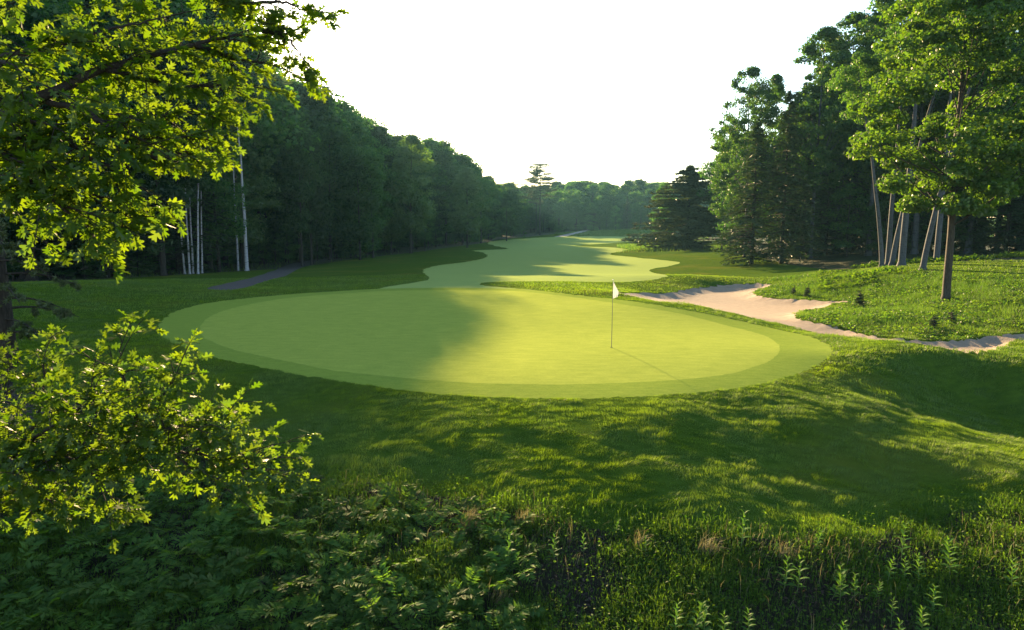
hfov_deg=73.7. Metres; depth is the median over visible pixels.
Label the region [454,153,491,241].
broadleaf tree
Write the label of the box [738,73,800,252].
poplar tree
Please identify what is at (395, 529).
fern
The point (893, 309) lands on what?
tall grass
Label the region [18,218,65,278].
young tree
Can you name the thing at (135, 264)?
young tree
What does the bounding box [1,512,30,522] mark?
fern
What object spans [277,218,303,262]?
young tree
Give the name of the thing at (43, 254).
young tree
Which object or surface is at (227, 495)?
fern
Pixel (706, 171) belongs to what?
broadleaf tree
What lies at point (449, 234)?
broadleaf tree
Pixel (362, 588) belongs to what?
fern
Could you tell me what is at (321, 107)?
broadleaf tree
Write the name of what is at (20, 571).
fern
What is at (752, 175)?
spruce tree
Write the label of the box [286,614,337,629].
fern
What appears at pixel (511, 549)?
milkweed
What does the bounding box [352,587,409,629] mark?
fern
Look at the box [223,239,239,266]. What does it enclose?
young tree
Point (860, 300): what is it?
spruce seedling
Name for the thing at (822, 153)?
poplar tree
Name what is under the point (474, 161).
broadleaf tree
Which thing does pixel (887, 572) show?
milkweed
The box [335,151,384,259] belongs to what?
broadleaf tree
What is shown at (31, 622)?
fern
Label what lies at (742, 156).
broadleaf tree
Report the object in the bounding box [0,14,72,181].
broadleaf tree
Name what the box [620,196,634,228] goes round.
spruce tree
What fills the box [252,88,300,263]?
broadleaf tree
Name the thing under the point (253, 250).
young tree
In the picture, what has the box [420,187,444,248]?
broadleaf tree
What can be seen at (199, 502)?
fern
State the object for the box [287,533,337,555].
fern
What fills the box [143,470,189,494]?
fern
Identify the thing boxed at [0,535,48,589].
fern
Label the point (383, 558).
fern
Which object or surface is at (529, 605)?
fern
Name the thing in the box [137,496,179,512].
fern
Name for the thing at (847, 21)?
poplar tree
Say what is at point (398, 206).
broadleaf tree
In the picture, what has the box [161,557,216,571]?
fern
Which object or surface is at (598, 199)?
broadleaf tree
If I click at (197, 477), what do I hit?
fern
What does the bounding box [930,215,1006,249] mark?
spruce tree
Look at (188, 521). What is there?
fern
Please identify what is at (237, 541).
fern
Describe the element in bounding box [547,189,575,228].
broadleaf tree
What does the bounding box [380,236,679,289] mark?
fairway
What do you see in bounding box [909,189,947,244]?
young tree
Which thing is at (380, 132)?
broadleaf tree
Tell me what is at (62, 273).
young tree
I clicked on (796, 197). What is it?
spruce tree
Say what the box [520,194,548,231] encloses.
broadleaf tree
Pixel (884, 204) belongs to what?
young tree
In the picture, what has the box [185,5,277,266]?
pine tree
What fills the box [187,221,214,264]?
young tree
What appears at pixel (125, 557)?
fern
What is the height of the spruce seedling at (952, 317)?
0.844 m
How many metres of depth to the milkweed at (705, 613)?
9.47 m
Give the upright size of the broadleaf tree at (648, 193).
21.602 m
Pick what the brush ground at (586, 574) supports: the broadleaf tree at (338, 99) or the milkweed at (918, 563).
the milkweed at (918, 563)
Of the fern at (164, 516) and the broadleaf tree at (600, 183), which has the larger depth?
the broadleaf tree at (600, 183)
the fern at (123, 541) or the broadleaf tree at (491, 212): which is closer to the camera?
the fern at (123, 541)
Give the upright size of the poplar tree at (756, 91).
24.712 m
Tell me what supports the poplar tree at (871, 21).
on the woodland floor at (840, 260)
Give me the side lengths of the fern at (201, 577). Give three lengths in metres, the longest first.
1.105 x 0.952 x 0.312 m
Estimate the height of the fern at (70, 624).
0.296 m
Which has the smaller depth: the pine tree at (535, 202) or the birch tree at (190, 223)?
the birch tree at (190, 223)
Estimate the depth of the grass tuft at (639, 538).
11.28 m
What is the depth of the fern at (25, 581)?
9.80 m
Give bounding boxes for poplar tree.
[708,65,785,255]
[708,132,745,231]
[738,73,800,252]
[772,26,864,257]
[792,9,907,253]
[815,0,945,255]
[841,1,1011,253]
[918,2,1023,253]
[951,1,1023,251]
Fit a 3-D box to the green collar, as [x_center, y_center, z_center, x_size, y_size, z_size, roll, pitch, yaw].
[-2.414,0.277,27.675,19.399,0.628,26.994,-8,11,-44]
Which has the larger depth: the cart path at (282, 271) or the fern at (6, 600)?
the cart path at (282, 271)
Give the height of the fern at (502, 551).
0.357 m
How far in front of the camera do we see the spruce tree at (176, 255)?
79.23 m
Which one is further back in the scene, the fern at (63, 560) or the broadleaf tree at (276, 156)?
the broadleaf tree at (276, 156)
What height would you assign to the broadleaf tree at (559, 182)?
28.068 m
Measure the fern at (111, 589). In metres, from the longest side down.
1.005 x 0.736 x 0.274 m
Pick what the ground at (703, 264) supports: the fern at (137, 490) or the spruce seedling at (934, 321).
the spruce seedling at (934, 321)
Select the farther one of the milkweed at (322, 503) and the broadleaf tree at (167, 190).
the broadleaf tree at (167, 190)
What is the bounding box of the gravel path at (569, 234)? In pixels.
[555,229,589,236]
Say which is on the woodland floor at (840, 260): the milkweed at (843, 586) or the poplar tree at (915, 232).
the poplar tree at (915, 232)
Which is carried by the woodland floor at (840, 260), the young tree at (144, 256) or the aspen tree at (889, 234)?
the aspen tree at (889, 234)
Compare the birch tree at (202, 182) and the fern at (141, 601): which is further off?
the birch tree at (202, 182)
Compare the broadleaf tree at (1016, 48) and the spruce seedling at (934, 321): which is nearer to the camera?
the spruce seedling at (934, 321)
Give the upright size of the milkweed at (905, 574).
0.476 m
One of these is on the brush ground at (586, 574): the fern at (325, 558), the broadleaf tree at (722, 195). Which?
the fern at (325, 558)
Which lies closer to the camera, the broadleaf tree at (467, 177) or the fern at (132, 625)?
the fern at (132, 625)
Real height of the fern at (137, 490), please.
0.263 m
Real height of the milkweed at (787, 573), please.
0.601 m
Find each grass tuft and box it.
[457,506,493,532]
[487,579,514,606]
[515,504,535,528]
[627,525,653,551]
[693,532,731,555]
[768,540,804,558]
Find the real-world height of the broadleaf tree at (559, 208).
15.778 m
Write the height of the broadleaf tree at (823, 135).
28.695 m
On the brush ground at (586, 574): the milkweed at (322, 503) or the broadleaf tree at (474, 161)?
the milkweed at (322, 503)
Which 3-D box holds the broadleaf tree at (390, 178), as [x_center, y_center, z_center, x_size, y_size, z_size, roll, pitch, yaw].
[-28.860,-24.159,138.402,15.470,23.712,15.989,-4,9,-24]
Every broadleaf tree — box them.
[0,0,157,280]
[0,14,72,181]
[4,0,144,278]
[6,234,76,277]
[8,17,151,276]
[12,0,167,275]
[13,26,70,118]
[72,13,230,273]
[87,0,261,272]
[101,13,211,275]
[140,9,276,269]
[154,0,320,269]
[182,106,252,271]
[202,125,281,269]
[214,19,296,264]
[235,68,287,262]
[240,75,328,262]
[247,67,311,261]
[248,66,302,236]
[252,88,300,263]
[254,78,332,259]
[267,85,367,259]
[269,117,337,261]
[271,84,349,259]
[274,121,323,265]
[281,130,336,264]
[294,89,364,257]
[295,122,376,259]
[298,81,365,132]
[317,134,389,257]
[322,102,351,257]
[330,131,374,220]
[333,109,388,253]
[335,100,386,196]
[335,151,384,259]
[347,145,392,257]
[357,135,407,253]
[360,116,388,141]
[362,118,373,124]
[365,123,409,241]
[366,122,423,250]
[377,184,408,252]
[383,133,435,240]
[384,133,437,252]
[392,166,435,248]
[401,146,455,246]
[417,195,435,250]
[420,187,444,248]
[421,136,471,243]
[422,140,472,245]
[423,169,457,245]
[427,148,475,244]
[446,166,490,247]
[449,183,480,242]
[451,161,497,241]
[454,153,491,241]
[454,153,497,239]
[454,215,468,244]
[470,177,496,242]
[481,179,507,238]
[482,185,509,226]
[484,211,496,239]
[485,175,496,182]
[485,214,497,239]
[493,183,514,226]
[494,193,517,240]
[501,181,529,234]
[501,187,523,234]
[520,186,534,229]
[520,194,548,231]
[520,207,538,232]
[532,186,553,229]
[532,206,554,231]
[537,197,560,231]
[544,187,561,229]
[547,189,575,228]
[547,201,569,231]
[550,180,561,187]
[557,184,564,189]
[557,184,579,229]
[561,180,588,201]
[563,188,589,227]
[564,181,591,229]
[566,199,587,230]
[567,191,583,223]
[580,180,599,224]
[583,202,601,229]
[584,183,604,226]
[589,196,611,229]
[591,190,617,229]
[597,181,609,189]
[599,183,622,228]
[607,195,629,228]
[615,184,636,226]
[618,179,634,226]
[619,190,650,225]
[623,178,649,227]
[634,183,655,214]
[635,189,658,229]
[640,180,663,190]
[647,204,666,221]
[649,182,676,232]
[695,123,739,250]
[708,134,788,232]
[711,146,773,230]
[723,143,777,242]
[762,75,862,249]
[769,116,816,218]
[789,50,908,250]
[877,48,1008,219]
[917,30,1023,250]
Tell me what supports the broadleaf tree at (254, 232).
on the forest floor at (403, 250)
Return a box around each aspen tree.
[825,52,887,266]
[858,33,932,265]
[873,1,962,265]
[888,15,959,265]
[916,12,1007,260]
[918,0,1023,270]
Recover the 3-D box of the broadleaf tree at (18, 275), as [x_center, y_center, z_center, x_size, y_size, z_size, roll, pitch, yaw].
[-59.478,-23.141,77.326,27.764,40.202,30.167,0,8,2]
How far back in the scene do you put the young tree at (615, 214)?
317.85 m
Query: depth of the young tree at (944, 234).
73.90 m
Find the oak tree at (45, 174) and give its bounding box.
[0,0,351,283]
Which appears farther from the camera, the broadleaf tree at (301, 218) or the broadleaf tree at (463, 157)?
the broadleaf tree at (463, 157)
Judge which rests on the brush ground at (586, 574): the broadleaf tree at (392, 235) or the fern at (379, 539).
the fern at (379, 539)
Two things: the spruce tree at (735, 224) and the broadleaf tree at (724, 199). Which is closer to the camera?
the spruce tree at (735, 224)
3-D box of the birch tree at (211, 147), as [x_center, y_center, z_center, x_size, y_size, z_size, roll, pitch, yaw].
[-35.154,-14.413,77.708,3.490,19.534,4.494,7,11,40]
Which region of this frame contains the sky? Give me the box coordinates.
[246,0,1018,217]
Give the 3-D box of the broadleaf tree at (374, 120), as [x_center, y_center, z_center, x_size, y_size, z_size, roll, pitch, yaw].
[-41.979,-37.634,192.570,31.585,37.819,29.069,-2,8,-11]
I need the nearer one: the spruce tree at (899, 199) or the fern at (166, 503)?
the fern at (166, 503)
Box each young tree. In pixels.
[3,220,37,280]
[5,241,22,279]
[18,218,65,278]
[19,219,73,278]
[44,230,72,278]
[46,242,70,278]
[51,233,81,278]
[68,235,83,276]
[68,239,97,278]
[80,215,129,276]
[122,252,142,275]
[126,222,165,274]
[128,247,151,273]
[139,234,174,271]
[151,228,173,271]
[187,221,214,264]
[193,241,212,266]
[223,235,251,268]
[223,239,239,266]
[238,243,255,261]
[248,222,271,261]
[250,238,267,264]
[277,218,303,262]
[303,218,329,260]
[408,230,422,249]
[520,225,526,236]
[609,205,620,229]
[765,222,788,252]
[854,206,896,255]
[857,186,897,252]
[859,196,899,255]
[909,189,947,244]
[935,215,968,247]
[935,216,967,248]
[975,219,994,245]
[995,212,1011,247]
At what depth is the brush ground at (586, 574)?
10.59 m
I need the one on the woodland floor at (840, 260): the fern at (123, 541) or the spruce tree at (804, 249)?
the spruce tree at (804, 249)
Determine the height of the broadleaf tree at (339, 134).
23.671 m
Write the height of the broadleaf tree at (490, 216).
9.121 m
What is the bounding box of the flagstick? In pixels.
[611,281,617,347]
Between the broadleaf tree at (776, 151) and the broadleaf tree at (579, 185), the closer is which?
the broadleaf tree at (776, 151)
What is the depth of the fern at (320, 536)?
11.18 m
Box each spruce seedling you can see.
[803,286,812,296]
[852,290,867,307]
[928,315,940,327]
[945,312,956,322]
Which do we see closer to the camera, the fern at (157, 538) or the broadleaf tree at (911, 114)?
the fern at (157, 538)
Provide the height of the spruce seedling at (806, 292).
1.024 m
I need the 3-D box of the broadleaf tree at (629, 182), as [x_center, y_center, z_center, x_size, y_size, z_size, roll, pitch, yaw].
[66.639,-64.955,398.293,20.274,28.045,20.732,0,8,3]
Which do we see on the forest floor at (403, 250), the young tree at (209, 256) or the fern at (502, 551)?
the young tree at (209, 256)
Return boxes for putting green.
[199,290,779,384]
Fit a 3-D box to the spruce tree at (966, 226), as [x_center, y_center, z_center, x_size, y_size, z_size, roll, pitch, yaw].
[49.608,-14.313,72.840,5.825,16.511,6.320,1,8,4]
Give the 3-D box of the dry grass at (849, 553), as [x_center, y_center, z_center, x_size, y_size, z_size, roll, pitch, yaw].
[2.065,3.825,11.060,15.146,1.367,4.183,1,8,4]
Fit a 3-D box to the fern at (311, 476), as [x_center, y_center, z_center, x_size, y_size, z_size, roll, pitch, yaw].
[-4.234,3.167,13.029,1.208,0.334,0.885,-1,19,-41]
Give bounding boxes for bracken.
[817,250,1023,293]
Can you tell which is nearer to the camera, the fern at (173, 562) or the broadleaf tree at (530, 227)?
the fern at (173, 562)
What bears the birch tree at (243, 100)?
on the ground at (703, 264)
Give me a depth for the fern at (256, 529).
11.24 m
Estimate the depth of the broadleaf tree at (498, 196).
249.15 m
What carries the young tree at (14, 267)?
on the forest floor at (403, 250)
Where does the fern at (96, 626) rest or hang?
on the brush ground at (586, 574)
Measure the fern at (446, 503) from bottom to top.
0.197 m
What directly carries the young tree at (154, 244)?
on the forest floor at (403, 250)
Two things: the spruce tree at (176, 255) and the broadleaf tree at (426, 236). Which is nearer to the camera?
the spruce tree at (176, 255)
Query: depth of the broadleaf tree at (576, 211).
336.26 m
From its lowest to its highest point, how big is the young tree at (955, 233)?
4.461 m
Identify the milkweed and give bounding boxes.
[317,492,328,513]
[501,532,515,569]
[515,555,523,572]
[547,532,560,556]
[580,533,586,550]
[612,518,619,534]
[642,536,650,553]
[668,601,684,629]
[687,600,706,629]
[697,600,711,629]
[718,610,731,629]
[733,509,751,546]
[741,607,755,629]
[777,554,796,591]
[788,553,808,591]
[812,528,823,550]
[829,572,844,598]
[832,563,849,602]
[837,620,848,629]
[849,572,860,599]
[871,581,883,600]
[880,555,896,582]
[885,596,897,624]
[893,617,904,629]
[894,521,912,559]
[898,556,909,579]
[911,552,927,580]
[915,604,930,629]
[924,585,942,610]
[939,535,960,576]
[1004,558,1018,585]
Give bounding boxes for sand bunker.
[618,283,1023,353]
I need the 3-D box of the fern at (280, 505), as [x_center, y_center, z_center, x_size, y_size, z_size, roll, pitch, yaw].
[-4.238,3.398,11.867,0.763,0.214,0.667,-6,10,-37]
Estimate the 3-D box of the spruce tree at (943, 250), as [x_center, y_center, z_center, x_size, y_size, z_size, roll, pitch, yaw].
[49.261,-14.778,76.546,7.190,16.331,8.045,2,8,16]
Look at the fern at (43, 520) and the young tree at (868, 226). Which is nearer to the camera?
the fern at (43, 520)
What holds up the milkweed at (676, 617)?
on the brush ground at (586, 574)
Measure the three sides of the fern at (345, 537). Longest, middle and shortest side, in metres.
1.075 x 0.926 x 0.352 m
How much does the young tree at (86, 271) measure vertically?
3.864 m
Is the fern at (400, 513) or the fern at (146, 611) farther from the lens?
the fern at (400, 513)
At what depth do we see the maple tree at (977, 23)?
34.76 m
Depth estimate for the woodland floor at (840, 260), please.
75.55 m
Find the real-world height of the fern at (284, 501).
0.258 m
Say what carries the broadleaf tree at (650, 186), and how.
on the forest floor at (403, 250)
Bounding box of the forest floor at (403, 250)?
[8,226,715,281]
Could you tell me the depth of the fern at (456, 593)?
9.77 m
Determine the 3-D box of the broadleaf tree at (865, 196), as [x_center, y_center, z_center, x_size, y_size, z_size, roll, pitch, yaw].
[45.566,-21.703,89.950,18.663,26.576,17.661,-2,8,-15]
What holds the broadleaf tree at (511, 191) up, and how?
on the forest floor at (403, 250)
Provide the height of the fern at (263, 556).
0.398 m
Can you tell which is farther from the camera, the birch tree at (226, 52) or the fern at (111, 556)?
the birch tree at (226, 52)
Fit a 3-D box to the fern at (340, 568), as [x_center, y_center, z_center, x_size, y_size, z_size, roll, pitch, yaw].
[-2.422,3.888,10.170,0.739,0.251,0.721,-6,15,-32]
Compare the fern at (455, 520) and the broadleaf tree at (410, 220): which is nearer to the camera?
the fern at (455, 520)
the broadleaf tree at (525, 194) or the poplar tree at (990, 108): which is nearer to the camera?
the poplar tree at (990, 108)
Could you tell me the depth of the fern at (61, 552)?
10.47 m
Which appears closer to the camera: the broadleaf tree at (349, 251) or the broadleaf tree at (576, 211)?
the broadleaf tree at (349, 251)
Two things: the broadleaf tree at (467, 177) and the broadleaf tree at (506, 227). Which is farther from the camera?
the broadleaf tree at (506, 227)
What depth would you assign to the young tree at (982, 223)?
78.14 m
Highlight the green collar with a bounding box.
[158,288,832,398]
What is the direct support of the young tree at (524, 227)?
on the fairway
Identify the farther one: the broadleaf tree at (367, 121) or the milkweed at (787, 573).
the broadleaf tree at (367, 121)
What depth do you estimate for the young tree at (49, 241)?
66.39 m
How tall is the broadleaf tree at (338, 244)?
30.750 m
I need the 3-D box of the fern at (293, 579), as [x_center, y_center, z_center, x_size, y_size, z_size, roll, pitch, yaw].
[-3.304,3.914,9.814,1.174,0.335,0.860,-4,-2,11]
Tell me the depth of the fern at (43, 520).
11.07 m
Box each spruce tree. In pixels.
[13,0,180,278]
[121,7,239,274]
[587,193,598,229]
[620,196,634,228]
[707,122,801,265]
[719,149,765,254]
[747,90,824,264]
[764,111,843,258]
[768,81,829,250]
[849,141,908,252]
[862,66,928,249]
[881,109,942,253]
[911,112,985,253]
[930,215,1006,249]
[942,107,1004,252]
[962,97,1023,253]
[996,194,1023,251]
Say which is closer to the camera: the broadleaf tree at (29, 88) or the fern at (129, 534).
the fern at (129, 534)
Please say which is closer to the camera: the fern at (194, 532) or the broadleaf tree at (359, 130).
the fern at (194, 532)
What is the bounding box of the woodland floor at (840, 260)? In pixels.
[671,231,1023,268]
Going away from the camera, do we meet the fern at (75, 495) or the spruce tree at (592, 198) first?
the fern at (75, 495)
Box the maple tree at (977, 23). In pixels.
[843,0,1023,300]
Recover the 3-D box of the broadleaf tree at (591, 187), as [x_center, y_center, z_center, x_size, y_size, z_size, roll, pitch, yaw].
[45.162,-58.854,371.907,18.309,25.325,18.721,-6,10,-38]
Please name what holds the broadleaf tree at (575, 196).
on the forest floor at (403, 250)
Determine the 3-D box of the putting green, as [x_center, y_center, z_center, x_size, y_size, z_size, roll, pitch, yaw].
[-2.292,0.281,27.211,17.145,0.437,23.996,-7,11,-40]
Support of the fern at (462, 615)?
on the brush ground at (586, 574)
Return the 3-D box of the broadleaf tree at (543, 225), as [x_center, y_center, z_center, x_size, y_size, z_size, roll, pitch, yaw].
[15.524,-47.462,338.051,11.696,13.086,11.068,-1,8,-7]
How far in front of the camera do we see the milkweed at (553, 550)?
10.81 m
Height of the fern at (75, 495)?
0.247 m
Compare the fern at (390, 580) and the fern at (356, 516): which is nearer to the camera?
the fern at (390, 580)
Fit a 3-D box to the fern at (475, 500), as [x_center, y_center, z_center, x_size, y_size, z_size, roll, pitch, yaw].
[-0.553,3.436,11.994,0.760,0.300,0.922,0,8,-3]
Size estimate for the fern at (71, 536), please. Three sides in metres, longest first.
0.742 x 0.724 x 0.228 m
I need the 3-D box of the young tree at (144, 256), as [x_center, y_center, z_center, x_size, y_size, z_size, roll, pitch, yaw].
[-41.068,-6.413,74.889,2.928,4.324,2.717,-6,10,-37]
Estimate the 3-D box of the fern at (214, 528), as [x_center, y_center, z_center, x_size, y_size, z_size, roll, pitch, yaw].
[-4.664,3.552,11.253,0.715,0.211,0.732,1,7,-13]
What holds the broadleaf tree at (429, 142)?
on the forest floor at (403, 250)
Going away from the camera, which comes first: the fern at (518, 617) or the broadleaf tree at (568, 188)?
the fern at (518, 617)
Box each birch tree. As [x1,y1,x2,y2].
[159,143,189,273]
[165,99,197,273]
[167,99,199,273]
[180,99,212,273]
[186,111,213,272]
[191,61,269,270]
[207,50,246,270]
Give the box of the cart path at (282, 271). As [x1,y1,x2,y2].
[207,254,369,289]
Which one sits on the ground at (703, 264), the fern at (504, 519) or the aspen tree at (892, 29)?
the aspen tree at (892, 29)
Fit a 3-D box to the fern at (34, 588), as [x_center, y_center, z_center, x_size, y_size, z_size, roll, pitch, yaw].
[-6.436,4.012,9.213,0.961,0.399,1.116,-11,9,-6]
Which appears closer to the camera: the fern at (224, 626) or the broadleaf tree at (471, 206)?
the fern at (224, 626)
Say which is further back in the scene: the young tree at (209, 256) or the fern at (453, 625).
the young tree at (209, 256)
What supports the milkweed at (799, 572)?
on the brush ground at (586, 574)
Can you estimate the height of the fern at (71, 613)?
0.323 m
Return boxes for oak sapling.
[0,309,323,553]
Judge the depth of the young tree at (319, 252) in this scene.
115.37 m
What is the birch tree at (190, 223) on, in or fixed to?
on the forest floor at (403, 250)
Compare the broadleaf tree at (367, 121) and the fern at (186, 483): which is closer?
the fern at (186, 483)
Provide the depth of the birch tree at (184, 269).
75.64 m
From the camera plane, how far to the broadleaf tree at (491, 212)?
244.82 m
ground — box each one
[0,380,1023,629]
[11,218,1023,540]
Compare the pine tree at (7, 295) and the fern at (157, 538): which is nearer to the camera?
the fern at (157, 538)
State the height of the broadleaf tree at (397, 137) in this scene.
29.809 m
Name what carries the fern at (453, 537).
on the brush ground at (586, 574)
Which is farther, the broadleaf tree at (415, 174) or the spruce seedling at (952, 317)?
the broadleaf tree at (415, 174)
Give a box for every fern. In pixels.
[0,521,39,541]
[0,522,72,545]
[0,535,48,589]
[0,576,37,605]
[0,593,29,629]
[0,602,55,629]
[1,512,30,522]
[1,582,77,629]
[5,561,58,583]
[29,563,88,602]
[29,586,111,623]
[31,547,74,560]
[33,507,94,534]
[37,525,80,540]
[47,556,115,585]
[50,609,118,629]
[61,572,141,604]
[62,533,109,544]
[63,524,147,559]
[64,488,93,497]
[71,495,117,516]
[72,481,127,499]
[74,604,128,629]
[83,519,135,537]
[93,488,147,506]
[93,541,155,562]
[94,567,168,601]
[101,605,158,629]
[104,590,166,629]
[107,523,149,544]
[111,545,176,573]
[114,501,160,529]
[114,556,181,599]
[116,477,163,503]
[125,530,177,554]
[130,467,169,487]
[133,596,189,629]
[135,532,209,563]
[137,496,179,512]
[139,511,184,535]
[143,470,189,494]
[144,577,199,603]
[148,491,212,511]
[157,576,220,613]
[161,470,203,489]
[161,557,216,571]
[169,508,242,547]
[172,463,226,484]
[173,545,253,595]
[175,539,231,560]
[177,615,216,629]
[184,509,226,526]
[189,561,261,600]
[191,503,234,530]
[192,472,225,497]
[204,578,259,623]
[205,520,249,536]
[206,598,273,629]
[214,539,247,553]
[221,490,241,504]
[226,549,277,568]
[229,491,276,511]
[231,466,282,496]
[236,513,293,535]
[239,589,296,621]
[243,574,316,598]
[245,499,286,516]
[252,593,333,629]
[264,488,308,507]
[264,545,317,569]
[265,467,321,493]
[270,514,318,540]
[275,571,329,596]
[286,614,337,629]
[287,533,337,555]
[290,484,326,498]
[291,585,332,611]
[298,584,359,629]
[299,496,349,523]
[305,548,363,578]
[309,573,370,595]
[315,523,353,541]
[322,506,371,527]
[322,530,386,561]
[323,608,368,629]
[327,561,372,588]
[332,496,364,511]
[333,579,392,621]
[334,494,396,525]
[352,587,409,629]
[354,536,388,548]
[367,562,411,613]
[369,481,427,511]
[369,576,424,617]
[374,554,428,568]
[384,519,411,533]
[389,498,437,523]
[389,616,417,629]
[402,599,461,629]
[403,511,455,544]
[403,569,435,585]
[418,551,461,578]
[418,586,476,610]
[428,530,472,562]
[432,499,454,511]
[435,564,489,605]
[436,598,484,621]
[443,501,480,516]
[448,513,495,543]
[459,496,499,519]
[459,562,514,596]
[462,599,530,629]
[464,555,493,573]
[479,511,520,541]
[483,544,540,590]
[489,527,543,571]
[493,597,545,629]
[499,511,534,533]
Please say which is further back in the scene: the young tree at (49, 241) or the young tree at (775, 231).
the young tree at (775, 231)
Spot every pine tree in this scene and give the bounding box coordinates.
[0,17,81,382]
[171,0,293,269]
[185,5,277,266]
[516,163,557,234]
[526,174,545,234]
[618,164,738,250]
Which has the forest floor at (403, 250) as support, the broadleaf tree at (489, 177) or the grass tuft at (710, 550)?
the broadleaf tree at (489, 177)
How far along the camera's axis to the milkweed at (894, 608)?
9.92 m
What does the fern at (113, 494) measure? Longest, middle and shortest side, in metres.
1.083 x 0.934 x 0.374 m
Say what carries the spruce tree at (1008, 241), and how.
on the woodland floor at (840, 260)
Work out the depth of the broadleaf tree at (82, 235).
78.91 m
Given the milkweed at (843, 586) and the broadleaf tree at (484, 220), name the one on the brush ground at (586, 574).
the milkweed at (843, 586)
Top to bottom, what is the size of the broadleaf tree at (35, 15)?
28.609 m
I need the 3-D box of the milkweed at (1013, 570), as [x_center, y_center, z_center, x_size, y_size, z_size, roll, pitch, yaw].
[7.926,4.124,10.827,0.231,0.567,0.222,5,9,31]
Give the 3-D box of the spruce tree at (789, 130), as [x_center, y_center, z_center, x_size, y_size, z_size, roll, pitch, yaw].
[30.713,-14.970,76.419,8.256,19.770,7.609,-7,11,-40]
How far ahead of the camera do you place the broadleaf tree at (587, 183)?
392.98 m
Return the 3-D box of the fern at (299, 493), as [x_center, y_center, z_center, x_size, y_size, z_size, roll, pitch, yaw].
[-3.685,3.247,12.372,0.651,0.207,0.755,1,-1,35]
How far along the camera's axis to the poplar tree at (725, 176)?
101.53 m
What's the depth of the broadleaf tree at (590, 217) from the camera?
337.49 m
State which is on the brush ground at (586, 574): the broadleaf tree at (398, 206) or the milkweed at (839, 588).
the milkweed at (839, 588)
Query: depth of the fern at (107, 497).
11.96 m
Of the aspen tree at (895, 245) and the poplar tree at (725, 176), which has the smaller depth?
the aspen tree at (895, 245)
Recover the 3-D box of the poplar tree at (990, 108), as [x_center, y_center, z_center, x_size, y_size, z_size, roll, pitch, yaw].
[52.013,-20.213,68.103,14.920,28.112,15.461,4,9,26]
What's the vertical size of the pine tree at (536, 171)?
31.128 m
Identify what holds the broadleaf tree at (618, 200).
on the forest floor at (403, 250)
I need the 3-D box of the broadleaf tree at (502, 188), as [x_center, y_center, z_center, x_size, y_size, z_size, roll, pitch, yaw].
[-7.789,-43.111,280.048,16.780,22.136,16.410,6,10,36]
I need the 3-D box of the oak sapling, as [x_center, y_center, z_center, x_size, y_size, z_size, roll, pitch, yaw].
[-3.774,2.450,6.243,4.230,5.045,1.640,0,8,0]
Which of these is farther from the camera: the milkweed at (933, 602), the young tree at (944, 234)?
the young tree at (944, 234)
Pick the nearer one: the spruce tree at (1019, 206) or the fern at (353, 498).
the fern at (353, 498)
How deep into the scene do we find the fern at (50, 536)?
10.99 m
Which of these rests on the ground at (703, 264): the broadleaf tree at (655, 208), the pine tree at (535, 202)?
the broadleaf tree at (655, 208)
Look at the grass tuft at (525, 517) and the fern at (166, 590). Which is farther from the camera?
the grass tuft at (525, 517)
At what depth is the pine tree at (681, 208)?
131.36 m
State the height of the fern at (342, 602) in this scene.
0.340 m
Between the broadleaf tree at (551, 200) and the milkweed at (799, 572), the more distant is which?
the broadleaf tree at (551, 200)
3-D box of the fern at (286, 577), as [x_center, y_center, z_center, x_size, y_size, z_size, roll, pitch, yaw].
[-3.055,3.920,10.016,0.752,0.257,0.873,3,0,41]
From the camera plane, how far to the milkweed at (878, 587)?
10.29 m
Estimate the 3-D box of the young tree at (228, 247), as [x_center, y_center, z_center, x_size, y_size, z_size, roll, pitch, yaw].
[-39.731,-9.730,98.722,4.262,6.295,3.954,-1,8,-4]
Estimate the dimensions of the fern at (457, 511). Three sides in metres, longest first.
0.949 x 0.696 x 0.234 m
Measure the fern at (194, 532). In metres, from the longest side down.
1.158 x 0.998 x 0.318 m
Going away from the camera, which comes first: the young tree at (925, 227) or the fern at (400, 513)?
the fern at (400, 513)
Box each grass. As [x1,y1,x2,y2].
[119,228,737,277]
[219,462,1023,629]
[753,268,1023,340]
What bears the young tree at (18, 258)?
on the forest floor at (403, 250)
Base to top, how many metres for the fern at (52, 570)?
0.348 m
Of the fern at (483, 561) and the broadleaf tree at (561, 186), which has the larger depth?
the broadleaf tree at (561, 186)
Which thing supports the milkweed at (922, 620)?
on the brush ground at (586, 574)
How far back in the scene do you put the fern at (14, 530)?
10.97 m
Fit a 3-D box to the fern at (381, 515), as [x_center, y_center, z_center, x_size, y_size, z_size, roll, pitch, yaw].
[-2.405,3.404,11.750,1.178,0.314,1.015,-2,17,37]
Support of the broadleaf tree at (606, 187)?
on the forest floor at (403, 250)
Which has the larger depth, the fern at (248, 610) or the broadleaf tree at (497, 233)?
the broadleaf tree at (497, 233)
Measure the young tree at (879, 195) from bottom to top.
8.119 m
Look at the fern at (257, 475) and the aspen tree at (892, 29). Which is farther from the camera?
the aspen tree at (892, 29)
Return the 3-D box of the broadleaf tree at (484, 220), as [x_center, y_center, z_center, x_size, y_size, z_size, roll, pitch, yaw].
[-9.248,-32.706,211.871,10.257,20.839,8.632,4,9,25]
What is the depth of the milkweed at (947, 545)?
10.94 m

